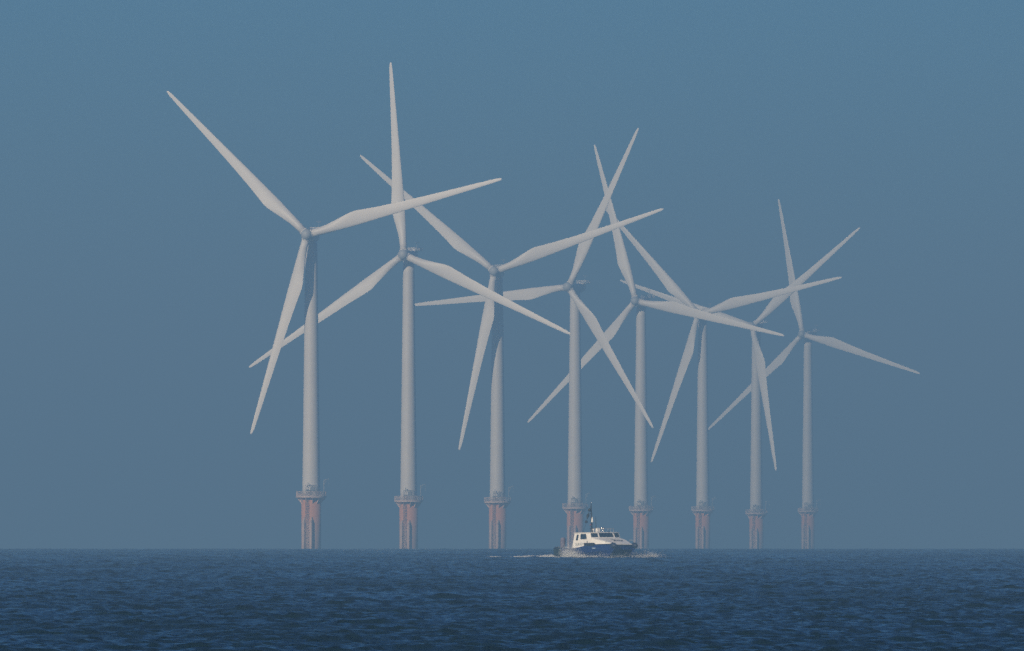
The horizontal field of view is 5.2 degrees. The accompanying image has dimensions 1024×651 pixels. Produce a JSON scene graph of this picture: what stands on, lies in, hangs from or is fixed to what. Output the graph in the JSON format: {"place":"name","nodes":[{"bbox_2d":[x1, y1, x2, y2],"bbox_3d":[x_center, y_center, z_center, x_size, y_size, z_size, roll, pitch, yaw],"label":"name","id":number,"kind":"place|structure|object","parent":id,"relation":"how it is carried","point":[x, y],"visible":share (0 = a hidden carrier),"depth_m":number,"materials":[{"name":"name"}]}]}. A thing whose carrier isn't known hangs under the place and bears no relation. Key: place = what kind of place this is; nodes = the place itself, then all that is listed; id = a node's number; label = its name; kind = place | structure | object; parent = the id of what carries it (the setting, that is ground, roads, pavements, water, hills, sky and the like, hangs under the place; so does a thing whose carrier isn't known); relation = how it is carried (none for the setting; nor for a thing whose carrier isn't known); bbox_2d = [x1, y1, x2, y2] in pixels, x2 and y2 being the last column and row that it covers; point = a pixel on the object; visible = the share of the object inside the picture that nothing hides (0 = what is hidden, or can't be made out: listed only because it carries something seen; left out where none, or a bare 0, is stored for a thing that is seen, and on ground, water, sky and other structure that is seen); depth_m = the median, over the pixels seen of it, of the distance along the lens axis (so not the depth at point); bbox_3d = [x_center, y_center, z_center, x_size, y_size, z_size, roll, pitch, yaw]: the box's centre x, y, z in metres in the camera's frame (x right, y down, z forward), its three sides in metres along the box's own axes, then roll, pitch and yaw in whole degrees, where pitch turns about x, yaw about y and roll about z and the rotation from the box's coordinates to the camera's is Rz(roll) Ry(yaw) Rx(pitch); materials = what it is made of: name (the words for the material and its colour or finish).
{"place":"outdoors","nodes":[
{"label":"outdoors","id":0,"kind":"place"},
{"bbox_2d":[0,548,1023,650],"bbox_3d":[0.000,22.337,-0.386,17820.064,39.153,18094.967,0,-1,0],"label":"sea","id":1,"kind":"structure","parent":0,"point":[445,599],"depth_m":435.74,"materials":[{"name":"blue liquid"}]},
{"bbox_2d":[167,91,501,548],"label":"wind turbine","id":2,"kind":"object","parent":1,"relation":"in","point":[310,498],"visible":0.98,"depth_m":2938.31,"materials":[{"name":"white metal"}]},
{"bbox_2d":[249,62,570,548],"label":"wind turbine","id":3,"kind":"object","parent":1,"relation":"in","point":[409,502],"visible":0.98,"depth_m":3125.51,"materials":[{"name":"silver metal"}]},
{"bbox_2d":[360,155,662,548],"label":"wind turbine","id":4,"kind":"object","parent":1,"relation":"in","point":[497,504],"visible":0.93,"depth_m":3337.80,"materials":[{"name":"silver metal"}]},
{"bbox_2d":[487,554,556,556],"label":"wake foam","id":5,"kind":"object","parent":1,"relation":"on","point":[551,555],"visible":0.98,"depth_m":1150.41,"materials":[{"name":"white"}]},
{"bbox_2d":[415,128,652,547],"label":"wind turbine","id":6,"kind":"object","parent":1,"relation":"in","point":[575,510],"visible":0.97,"depth_m":3481.35,"materials":[{"name":"silver metal"}]},
{"bbox_2d":[553,505,637,556],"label":"survey boat","id":7,"kind":"object","parent":1,"relation":"on","point":[597,542],"visible":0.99,"depth_m":1143.96,"materials":[{"name":"blue paint"}]},
{"bbox_2d":[557,542,665,557],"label":"spray","id":8,"kind":"object","parent":1,"relation":"on","point":[570,554],"visible":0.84,"depth_m":1144.58,"materials":[{"name":"white liquid"}]},
{"bbox_2d":[527,144,783,548],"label":"wind turbine","id":9,"kind":"object","parent":1,"relation":"in","point":[640,510],"visible":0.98,"depth_m":3675.71,"materials":[{"name":"silver metal"}]},
{"bbox_2d":[606,208,841,548],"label":"wind turbine","id":10,"kind":"object","parent":1,"relation":"in","point":[702,512],"visible":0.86,"depth_m":3916.14,"materials":[{"name":"silver metal"}]},
{"bbox_2d":[620,227,859,548],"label":"wind turbine","id":11,"kind":"object","parent":1,"relation":"in","point":[756,515],"visible":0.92,"depth_m":4106.91,"materials":[{"name":"silver metal"}]},
{"bbox_2d":[709,199,919,548],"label":"wind turbine","id":12,"kind":"object","parent":1,"relation":"in","point":[807,512],"visible":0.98,"depth_m":4344.32,"materials":[{"name":"silver metal"}]},
{"bbox_2d":[0,0,1023,548],"label":"sky","id":13,"kind":"structure","parent":0,"point":[143,279],"materials":[{"name":"blue"}]}
]}

